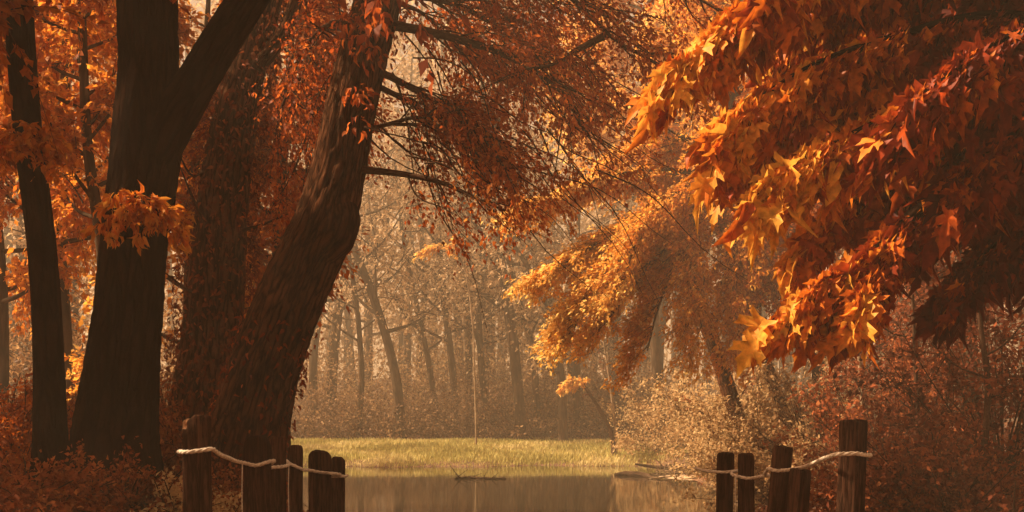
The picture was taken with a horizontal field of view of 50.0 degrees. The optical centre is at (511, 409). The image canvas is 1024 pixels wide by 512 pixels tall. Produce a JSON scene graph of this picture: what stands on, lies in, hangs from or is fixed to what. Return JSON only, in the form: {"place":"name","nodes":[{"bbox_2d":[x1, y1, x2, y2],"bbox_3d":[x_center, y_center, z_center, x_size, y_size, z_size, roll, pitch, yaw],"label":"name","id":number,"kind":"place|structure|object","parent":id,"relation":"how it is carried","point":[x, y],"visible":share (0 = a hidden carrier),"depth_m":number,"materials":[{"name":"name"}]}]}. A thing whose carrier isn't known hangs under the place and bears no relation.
{"place":"outdoors","nodes":[
{"label":"outdoors","id":0,"kind":"place"},
{"bbox_2d":[3,0,1018,378],"label":"sky","id":1,"kind":"structure","parent":0,"point":[192,2],"materials":[{"name":"beige"}]},
{"bbox_2d":[3,0,1023,429],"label":"distant foliage","id":2,"kind":"object","parent":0,"point":[585,220],"depth_m":81.84,"materials":[{"name":"brown plant"}]},
{"bbox_2d":[3,379,1023,511],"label":"ground","id":3,"kind":"structure","parent":0,"point":[669,461],"depth_m":39.47,"materials":[{"name":"brown soil"}]},
{"bbox_2d":[0,368,72,478],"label":"shrub","id":4,"kind":"object","parent":3,"relation":"on","point":[17,426],"visible":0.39,"depth_m":11.40,"materials":[{"name":"red plant"}]},
{"bbox_2d":[0,375,78,445],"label":"shrub","id":5,"kind":"object","parent":3,"relation":"on","point":[71,402],"visible":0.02,"depth_m":12.63,"materials":[{"name":"orange plant"}]},
{"bbox_2d":[8,245,81,403],"bbox_3d":[-14.436,-1.427,30.864,5.702,7.210,5.740,0,0,-33],"label":"shrub","id":6,"kind":"object","parent":3,"relation":"on","point":[19,349],"visible":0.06,"depth_m":30.61,"materials":[{"name":"orange plant"}]},
{"bbox_2d":[3,58,94,397],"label":"tree","id":7,"kind":"object","parent":3,"relation":"on","point":[18,227],"visible":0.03,"depth_m":43.81,"materials":[{"name":"orange plant"}]},
{"bbox_2d":[0,30,102,430],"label":"tree","id":8,"kind":"object","parent":3,"relation":"on","point":[19,279],"visible":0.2,"depth_m":21.88,"materials":[{"name":"orange plant"}]},
{"bbox_2d":[0,0,109,486],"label":"tree","id":9,"kind":"object","parent":3,"relation":"on","point":[30,146],"visible":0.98,"depth_m":9.88,"materials":[{"name":"brown plant"}]},
{"bbox_2d":[4,20,114,355],"bbox_3d":[-15.487,-6.496,38.271,6.288,15.547,6.588,0,0,14],"label":"tree","id":10,"kind":"object","parent":3,"relation":"on","point":[74,285],"visible":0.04,"depth_m":37.42,"materials":[{"name":"orange plant"}]},
{"bbox_2d":[0,439,126,511],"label":"shrub","id":11,"kind":"object","parent":3,"relation":"on","point":[68,477],"visible":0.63,"depth_m":7.90,"materials":[{"name":"red plant"}]},
{"bbox_2d":[8,242,180,403],"bbox_3d":[-11.487,-1.550,29.142,5.434,6.612,5.157,0,0,0],"label":"shrub","id":12,"kind":"object","parent":3,"relation":"on","point":[23,359],"visible":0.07,"depth_m":28.36,"materials":[{"name":"orange plant"}]},
{"bbox_2d":[0,0,191,411],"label":"tree","id":13,"kind":"object","parent":3,"relation":"on","point":[71,51],"visible":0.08,"depth_m":20.82,"materials":[{"name":"orange plant"}]},
{"bbox_2d":[0,0,212,274],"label":"tree","id":14,"kind":"object","parent":3,"relation":"on","point":[92,104],"visible":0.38,"depth_m":17.93,"materials":[{"name":"orange plant"}]},
{"bbox_2d":[76,435,217,511],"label":"shrub","id":15,"kind":"object","parent":3,"relation":"on","point":[141,488],"visible":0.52,"depth_m":9.22,"materials":[{"name":"orange plant"}]},
{"bbox_2d":[64,0,273,400],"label":"tree","id":16,"kind":"object","parent":3,"relation":"on","point":[78,367],"visible":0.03,"depth_m":19.79,"materials":[{"name":"orange plant"}]},
{"bbox_2d":[160,265,182,406],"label":"shrub","id":17,"kind":"object","parent":3,"relation":"on","point":[162,349],"visible":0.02,"depth_m":26.53,"materials":[{"name":"brown plant"}]},
{"bbox_2d":[159,360,211,480],"bbox_3d":[-3.860,0.188,12.911,2.032,1.927,2.083,0,0,0],"label":"shrub","id":18,"kind":"object","parent":3,"relation":"on","point":[170,440],"visible":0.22,"depth_m":12.63,"materials":[{"name":"orange plant"}]},
{"bbox_2d":[130,465,241,511],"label":"shrub","id":19,"kind":"object","parent":3,"relation":"on","point":[172,490],"visible":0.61,"depth_m":8.44,"materials":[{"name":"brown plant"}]},
{"bbox_2d":[182,414,211,511],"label":"fence post","id":20,"kind":"object","parent":3,"relation":"on","point":[197,470],"visible":0.98,"depth_m":5.73,"materials":[{"name":"brown wood"}]},
{"bbox_2d":[177,447,348,511],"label":"rope","id":21,"kind":"object","parent":20,"relation":"attached to","point":[263,463],"visible":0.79,"depth_m":6.57,"materials":[{"name":"beige fabric"}]},
{"bbox_2d":[176,455,287,511],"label":"shrub","id":22,"kind":"object","parent":3,"relation":"on","point":[227,486],"visible":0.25,"depth_m":11.42,"materials":[{"name":"red plant"}]},
{"bbox_2d":[160,0,342,447],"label":"tree","id":23,"kind":"object","parent":3,"relation":"on","point":[215,286],"visible":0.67,"depth_m":13.71,"materials":[{"name":"brown plant"}]},
{"bbox_2d":[243,435,271,511],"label":"fence post","id":24,"kind":"object","parent":3,"relation":"on","point":[257,484],"visible":0.98,"depth_m":6.63,"materials":[{"name":"brown wood"}]},
{"bbox_2d":[46,0,503,491],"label":"tree","id":25,"kind":"object","parent":3,"relation":"on","point":[162,99],"visible":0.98,"depth_m":10.72,"materials":[{"name":"brown plant"}]},
{"bbox_2d":[270,435,286,511],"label":"fence post","id":26,"kind":"object","parent":3,"relation":"on","point":[278,485],"visible":0.85,"depth_m":7.16,"materials":[{"name":"brown wood"}]},
{"bbox_2d":[189,0,372,487],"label":"tree","id":27,"kind":"object","parent":3,"relation":"on","point":[265,256],"visible":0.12,"depth_m":18.40,"materials":[{"name":"orange plant"}]},
{"bbox_2d":[288,445,302,511],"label":"fence post","id":28,"kind":"object","parent":3,"relation":"on","point":[295,454],"visible":0.94,"depth_m":7.95,"materials":[{"name":"brown wood"}]},
{"bbox_2d":[308,450,331,511],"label":"fence post","id":29,"kind":"object","parent":3,"relation":"on","point":[319,492],"visible":0.97,"depth_m":8.22,"materials":[{"name":"brown wood"}]},
{"bbox_2d":[290,382,370,439],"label":"shrub","id":30,"kind":"object","parent":3,"relation":"on","point":[308,427],"visible":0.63,"depth_m":49.08,"materials":[{"name":"beige plant"}]},
{"bbox_2d":[331,456,344,511],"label":"fence post","id":31,"kind":"object","parent":3,"relation":"on","point":[338,492],"visible":0.76,"depth_m":8.95,"materials":[{"name":"brown wood"}]},
{"bbox_2d":[256,76,433,435],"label":"tree","id":32,"kind":"object","parent":3,"relation":"on","point":[313,359],"visible":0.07,"depth_m":52.87,"materials":[{"name":"brown plant"}]},
{"bbox_2d":[269,9,428,436],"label":"tree","id":33,"kind":"object","parent":3,"relation":"on","point":[334,346],"visible":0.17,"depth_m":55.78,"materials":[{"name":"brown plant"}]},
{"bbox_2d":[288,101,424,438],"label":"tree","id":34,"kind":"object","parent":3,"relation":"on","point":[359,328],"visible":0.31,"depth_m":49.89,"materials":[{"name":"brown plant"}]},
{"bbox_2d":[292,282,426,434],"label":"shrub","id":35,"kind":"object","parent":3,"relation":"on","point":[325,378],"visible":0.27,"depth_m":56.24,"materials":[{"name":"beige plant"}]},
{"bbox_2d":[291,371,431,439],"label":"shrub","id":36,"kind":"object","parent":3,"relation":"on","point":[337,415],"visible":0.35,"depth_m":50.50,"materials":[{"name":"beige plant"}]},
{"bbox_2d":[268,67,463,439],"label":"tree","id":37,"kind":"object","parent":3,"relation":"on","point":[370,287],"visible":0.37,"depth_m":48.84,"materials":[{"name":"brown plant"}]},
{"bbox_2d":[317,379,461,440],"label":"shrub","id":38,"kind":"object","parent":3,"relation":"on","point":[385,427],"visible":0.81,"depth_m":49.10,"materials":[{"name":"beige plant"}]},
{"bbox_2d":[322,82,461,406],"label":"tree","id":39,"kind":"object","parent":3,"relation":"on","point":[370,330],"visible":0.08,"depth_m":63.85,"materials":[{"name":"brown plant"}]},
{"bbox_2d":[319,295,479,434],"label":"shrub","id":40,"kind":"object","parent":3,"relation":"on","point":[385,392],"visible":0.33,"depth_m":58.24,"materials":[{"name":"beige plant"}]},
{"bbox_2d":[342,129,498,438],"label":"tree","id":41,"kind":"object","parent":3,"relation":"on","point":[426,349],"visible":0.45,"depth_m":53.88,"materials":[{"name":"brown plant"}]},
{"bbox_2d":[352,53,489,426],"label":"tree","id":42,"kind":"object","parent":3,"relation":"on","point":[422,299],"visible":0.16,"depth_m":61.85,"materials":[{"name":"brown plant"}]},
{"bbox_2d":[364,350,508,438],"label":"shrub","id":43,"kind":"object","parent":3,"relation":"on","point":[455,404],"visible":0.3,"depth_m":51.07,"materials":[{"name":"beige plant"}]},
{"bbox_2d":[364,99,523,437],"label":"tree","id":44,"kind":"object","parent":3,"relation":"on","point":[450,353],"visible":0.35,"depth_m":54.84,"materials":[{"name":"brown plant"}]},
{"bbox_2d":[411,236,476,443],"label":"sapling","id":45,"kind":"object","parent":3,"relation":"on","point":[427,250],"visible":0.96,"depth_m":43.97,"materials":[{"name":"brown plant"}]},
{"bbox_2d":[391,91,531,435],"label":"tree","id":46,"kind":"object","parent":3,"relation":"on","point":[468,334],"visible":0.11,"depth_m":56.83,"materials":[{"name":"brown plant"}]},
{"bbox_2d":[394,360,537,439],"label":"shrub","id":47,"kind":"object","parent":3,"relation":"on","point":[446,430],"visible":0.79,"depth_m":49.12,"materials":[{"name":"beige plant"}]},
{"bbox_2d":[206,0,748,503],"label":"tree","id":48,"kind":"object","parent":3,"relation":"on","point":[262,378],"visible":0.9,"depth_m":12.18,"materials":[{"name":"brown plant"}]},
{"bbox_2d":[396,134,563,436],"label":"tree","id":49,"kind":"object","parent":3,"relation":"on","point":[478,331],"visible":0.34,"depth_m":50.87,"materials":[{"name":"brown plant"}]},
{"bbox_2d":[413,127,551,389],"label":"tree","id":50,"kind":"object","parent":3,"relation":"on","point":[485,339],"visible":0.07,"depth_m":59.86,"materials":[{"name":"brown plant"}]},
{"bbox_2d":[406,101,574,437],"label":"tree","id":51,"kind":"object","parent":3,"relation":"on","point":[535,384],"visible":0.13,"depth_m":49.87,"materials":[{"name":"brown plant"}]},
{"bbox_2d":[413,349,567,438],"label":"shrub","id":52,"kind":"object","parent":3,"relation":"on","point":[499,403],"visible":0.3,"depth_m":51.40,"materials":[{"name":"beige plant"}]},
{"bbox_2d":[397,282,586,432],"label":"shrub","id":53,"kind":"object","parent":3,"relation":"on","point":[497,365],"visible":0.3,"depth_m":57.23,"materials":[{"name":"beige plant"}]},
{"bbox_2d":[291,436,701,467],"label":"grass","id":54,"kind":"structure","parent":3,"relation":"on","point":[534,450],"depth_m":41.64,"materials":[{"name":"yellow plant"}]},
{"bbox_2d":[414,4,588,439],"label":"tree","id":55,"kind":"object","parent":3,"relation":"on","point":[516,378],"visible":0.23,"depth_m":47.81,"materials":[{"name":"brown plant"}]},
{"bbox_2d":[0,429,1023,511],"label":"leaf litter","id":56,"kind":"object","parent":3,"relation":"on","point":[19,503],"visible":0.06,"depth_m":7.46,"materials":[{"name":"brown plant"}]},
{"bbox_2d":[0,445,1023,511],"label":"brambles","id":57,"kind":"object","parent":3,"relation":"on","point":[306,506],"visible":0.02,"depth_m":8.62,"materials":[{"name":"brown plant"}]},
{"bbox_2d":[440,142,628,437],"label":"tree","id":58,"kind":"object","parent":3,"relation":"on","point":[571,372],"visible":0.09,"depth_m":51.85,"materials":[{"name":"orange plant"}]},
{"bbox_2d":[448,351,621,440],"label":"shrub","id":59,"kind":"object","parent":3,"relation":"on","point":[541,422],"visible":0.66,"depth_m":48.54,"materials":[{"name":"beige plant"}]},
{"bbox_2d":[437,318,637,433],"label":"shrub","id":60,"kind":"object","parent":3,"relation":"on","point":[593,374],"visible":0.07,"depth_m":58.76,"materials":[{"name":"beige plant"}]},
{"bbox_2d":[464,204,624,441],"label":"tree","id":61,"kind":"object","parent":3,"relation":"on","point":[562,415],"visible":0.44,"depth_m":46.86,"materials":[{"name":"brown plant"}]},
{"bbox_2d":[466,41,627,421],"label":"tree","id":62,"kind":"object","parent":3,"relation":"on","point":[550,148],"visible":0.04,"depth_m":67.82,"materials":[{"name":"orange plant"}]},
{"bbox_2d":[507,112,640,439],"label":"tree","id":63,"kind":"object","parent":3,"relation":"on","point":[576,401],"visible":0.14,"depth_m":48.86,"materials":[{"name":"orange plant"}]},
{"bbox_2d":[500,358,650,438],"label":"shrub","id":64,"kind":"object","parent":3,"relation":"on","point":[581,392],"visible":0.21,"depth_m":51.09,"materials":[{"name":"beige plant"}]},
{"bbox_2d":[556,374,615,456],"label":"sapling","id":65,"kind":"object","parent":3,"relation":"on","point":[570,384],"visible":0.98,"depth_m":40.94,"materials":[{"name":"plant"}]},
{"bbox_2d":[528,362,675,439],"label":"shrub","id":66,"kind":"object","parent":3,"relation":"on","point":[607,394],"visible":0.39,"depth_m":49.65,"materials":[{"name":"beige plant"}]},
{"bbox_2d":[578,316,638,454],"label":"sapling","id":67,"kind":"object","parent":3,"relation":"on","point":[612,401],"visible":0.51,"depth_m":40.96,"materials":[{"name":"brown plant"}]},
{"bbox_2d":[539,44,682,429],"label":"tree","id":68,"kind":"object","parent":3,"relation":"on","point":[613,376],"visible":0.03,"depth_m":53.77,"materials":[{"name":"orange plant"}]},
{"bbox_2d":[530,345,696,429],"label":"shrub","id":69,"kind":"object","parent":3,"relation":"on","point":[632,383],"visible":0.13,"depth_m":58.03,"materials":[{"name":"beige plant"}]},
{"bbox_2d":[532,0,703,452],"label":"tree","id":70,"kind":"object","parent":3,"relation":"on","point":[655,352],"visible":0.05,"depth_m":41.59,"materials":[{"name":"orange plant"}]},
{"bbox_2d":[586,378,687,438],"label":"shrub","id":71,"kind":"object","parent":3,"relation":"on","point":[630,413],"visible":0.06,"depth_m":51.44,"materials":[{"name":"beige plant"}]},
{"bbox_2d":[481,0,798,449],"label":"tree","id":72,"kind":"object","parent":3,"relation":"on","point":[607,278],"visible":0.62,"depth_m":23.16,"materials":[{"name":"orange plant"}]},
{"bbox_2d":[575,20,717,439],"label":"tree","id":73,"kind":"object","parent":3,"relation":"on","point":[661,322],"visible":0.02,"depth_m":45.83,"materials":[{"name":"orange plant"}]},
{"bbox_2d":[600,354,718,458],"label":"shrub","id":74,"kind":"object","parent":3,"relation":"on","point":[632,443],"visible":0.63,"depth_m":40.03,"materials":[{"name":"brown plant"}]},
{"bbox_2d":[635,456,691,470],"bbox_3d":[5.349,1.622,35.312,3.007,0.694,0.881,0,0,30],"label":"driftwood","id":75,"kind":"object","parent":3,"relation":"on","point":[653,466],"visible":0.47,"depth_m":35.74,"materials":[{"name":"brown wood"}]},
{"bbox_2d":[659,475,693,478],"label":"mud bank","id":76,"kind":"structure","parent":3,"relation":"on","point":[684,476],"depth_m":32.07,"materials":[{"name":"brown soil"}]},
{"bbox_2d":[602,0,765,416],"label":"tree","id":77,"kind":"object","parent":3,"relation":"on","point":[675,128],"visible":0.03,"depth_m":32.02,"materials":[{"name":"orange plant"}]},
{"bbox_2d":[668,410,729,482],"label":"shrub","id":78,"kind":"object","parent":3,"relation":"on","point":[699,447],"visible":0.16,"depth_m":29.38,"materials":[{"name":"beige plant"}]},
{"bbox_2d":[674,274,758,422],"bbox_3d":[5.235,-0.705,28.054,2.301,5.750,1.833,0,0,0],"label":"sapling","id":79,"kind":"object","parent":3,"relation":"on","point":[746,391],"visible":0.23,"depth_m":27.78,"materials":[{"name":"orange plant"}]},
{"bbox_2d":[631,357,804,475],"bbox_3d":[6.474,-0.024,33.018,5.715,4.464,5.139,0,0,0],"label":"shrub","id":80,"kind":"object","parent":3,"relation":"on","point":[674,409],"visible":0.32,"depth_m":32.73,"materials":[{"name":"brown plant"}]},
{"bbox_2d":[716,452,733,511],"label":"fence post","id":81,"kind":"object","parent":3,"relation":"on","point":[724,488],"visible":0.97,"depth_m":8.26,"materials":[{"name":"brown wood"}]},
{"bbox_2d":[738,453,754,511],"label":"fence post","id":82,"kind":"object","parent":3,"relation":"on","point":[746,500],"visible":0.99,"depth_m":7.74,"materials":[{"name":"brown wood"}]},
{"bbox_2d":[662,414,838,511],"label":"shrub","id":83,"kind":"object","parent":3,"relation":"on","point":[761,486],"visible":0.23,"depth_m":20.98,"materials":[{"name":"brown plant"}]},
{"bbox_2d":[696,380,808,503],"bbox_3d":[5.309,0.852,23.473,3.160,3.170,2.696,0,0,-34],"label":"shrub","id":84,"kind":"object","parent":3,"relation":"on","point":[716,438],"visible":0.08,"depth_m":23.39,"materials":[{"name":"brown plant"}]},
{"bbox_2d":[676,347,834,461],"bbox_3d":[6.416,-0.040,27.064,4.854,3.570,4.411,0,0,0],"label":"shrub","id":85,"kind":"object","parent":3,"relation":"on","point":[703,405],"visible":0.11,"depth_m":26.72,"materials":[{"name":"brown plant"}]},
{"bbox_2d":[767,445,792,511],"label":"fence post","id":86,"kind":"object","parent":3,"relation":"on","point":[782,455],"visible":0.91,"depth_m":6.87,"materials":[{"name":"brown wood"}]},
{"bbox_2d":[686,75,909,448],"bbox_3d":[6.271,-4.274,23.970,5.240,11.460,4.361,0,0,0],"label":"tree","id":87,"kind":"object","parent":3,"relation":"on","point":[818,204],"visible":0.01,"depth_m":23.57,"materials":[{"name":"orange plant"}]},
{"bbox_2d":[787,467,810,511],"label":"fence post","id":88,"kind":"object","parent":3,"relation":"on","point":[798,499],"visible":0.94,"depth_m":6.46,"materials":[{"name":"brown wood"}]},
{"bbox_2d":[694,451,872,511],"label":"rope","id":89,"kind":"object","parent":88,"relation":"attached to","point":[815,462],"visible":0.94,"depth_m":6.72,"materials":[{"name":"beige fabric"}]},
{"bbox_2d":[697,328,901,496],"bbox_3d":[6.046,-0.019,22.040,4.666,3.861,3.841,0,0,0],"label":"shrub","id":90,"kind":"object","parent":3,"relation":"on","point":[768,418],"visible":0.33,"depth_m":22.03,"materials":[{"name":"brown plant"}]},
{"bbox_2d":[624,0,1023,378],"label":"maple tree","id":91,"kind":"object","parent":3,"relation":"on","point":[865,122],"visible":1,"depth_m":5.48,"materials":[{"name":"orange plant"}]},
{"bbox_2d":[836,419,867,511],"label":"fence post","id":92,"kind":"object","parent":3,"relation":"on","point":[851,478],"visible":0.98,"depth_m":5.56,"materials":[{"name":"brown wood"}]},
{"bbox_2d":[825,328,906,427],"bbox_3d":[5.684,-0.524,17.812,1.537,4.381,1.732,0,0,-39],"label":"sapling","id":93,"kind":"object","parent":3,"relation":"on","point":[859,356],"visible":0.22,"depth_m":17.97,"materials":[{"name":"brown plant"}]},
{"bbox_2d":[756,329,998,478],"bbox_3d":[5.803,0.285,17.367,3.519,3.176,3.253,0,0,24],"label":"shrub","id":94,"kind":"object","parent":3,"relation":"on","point":[831,406],"visible":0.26,"depth_m":17.19,"materials":[{"name":"orange plant"}]},
{"bbox_2d":[793,445,961,511],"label":"shrub","id":95,"kind":"object","parent":3,"relation":"on","point":[822,503],"visible":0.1,"depth_m":11.98,"materials":[{"name":"red plant"}]},
{"bbox_2d":[869,282,946,458],"bbox_3d":[5.457,-0.461,14.895,1.433,3.568,1.458,0,0,0],"label":"sapling","id":96,"kind":"object","parent":3,"relation":"on","point":[916,377],"visible":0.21,"depth_m":14.98,"materials":[{"name":"orange plant"}]},
{"bbox_2d":[810,400,1023,511],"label":"shrub","id":97,"kind":"object","parent":3,"relation":"on","point":[903,481],"visible":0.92,"depth_m":10.40,"materials":[{"name":"orange plant"}]},
{"bbox_2d":[818,258,1023,440],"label":"shrub","id":98,"kind":"object","parent":3,"relation":"on","point":[896,318],"visible":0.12,"depth_m":20.74,"materials":[{"name":"orange plant"}]},
{"bbox_2d":[827,247,1023,474],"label":"shrub","id":99,"kind":"object","parent":3,"relation":"on","point":[955,378],"visible":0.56,"depth_m":13.78,"materials":[{"name":"orange plant"}]},
{"bbox_2d":[890,148,1023,453],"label":"tree","id":100,"kind":"object","parent":3,"relation":"on","point":[919,292],"visible":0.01,"depth_m":17.83,"materials":[{"name":"orange plant"}]},
{"bbox_2d":[923,246,1023,473],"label":"sapling","id":101,"kind":"object","parent":3,"relation":"on","point":[987,406],"visible":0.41,"depth_m":12.97,"materials":[{"name":"orange plant"}]},
{"bbox_2d":[939,482,1023,511],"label":"shrub","id":102,"kind":"object","parent":3,"relation":"on","point":[1004,509],"visible":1,"depth_m":7.89,"materials":[{"name":"red plant"}]},
{"bbox_2d":[303,465,756,511],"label":"pond water","id":103,"kind":"structure","parent":0,"point":[542,488],"depth_m":27.14,"materials":[{"name":"brown liquid"}]},
{"bbox_2d":[449,464,505,478],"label":"floating branch","id":104,"kind":"object","parent":103,"relation":"on","point":[469,477],"visible":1,"depth_m":31.59,"materials":[{"name":"brown wood"}]},
{"bbox_2d":[614,471,651,476],"bbox_3d":[3.724,1.949,32.927,0.338,0.188,1.512,0,0,-44],"label":"driftwood","id":105,"kind":"object","parent":103,"relation":"on","point":[632,473],"visible":0.76,"depth_m":33.01,"materials":[{"name":"brown wood"}]},
{"bbox_2d":[643,466,682,478],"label":"reed stem","id":106,"kind":"object","parent":103,"relation":"on","point":[660,475],"visible":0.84,"depth_m":31.65,"materials":[{"name":"beige plant"}]},
{"bbox_2d":[655,460,684,471],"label":"reed stem","id":107,"kind":"object","parent":103,"relation":"on","point":[668,470],"visible":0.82,"depth_m":34.89,"materials":[{"name":"beige plant"}]}
]}

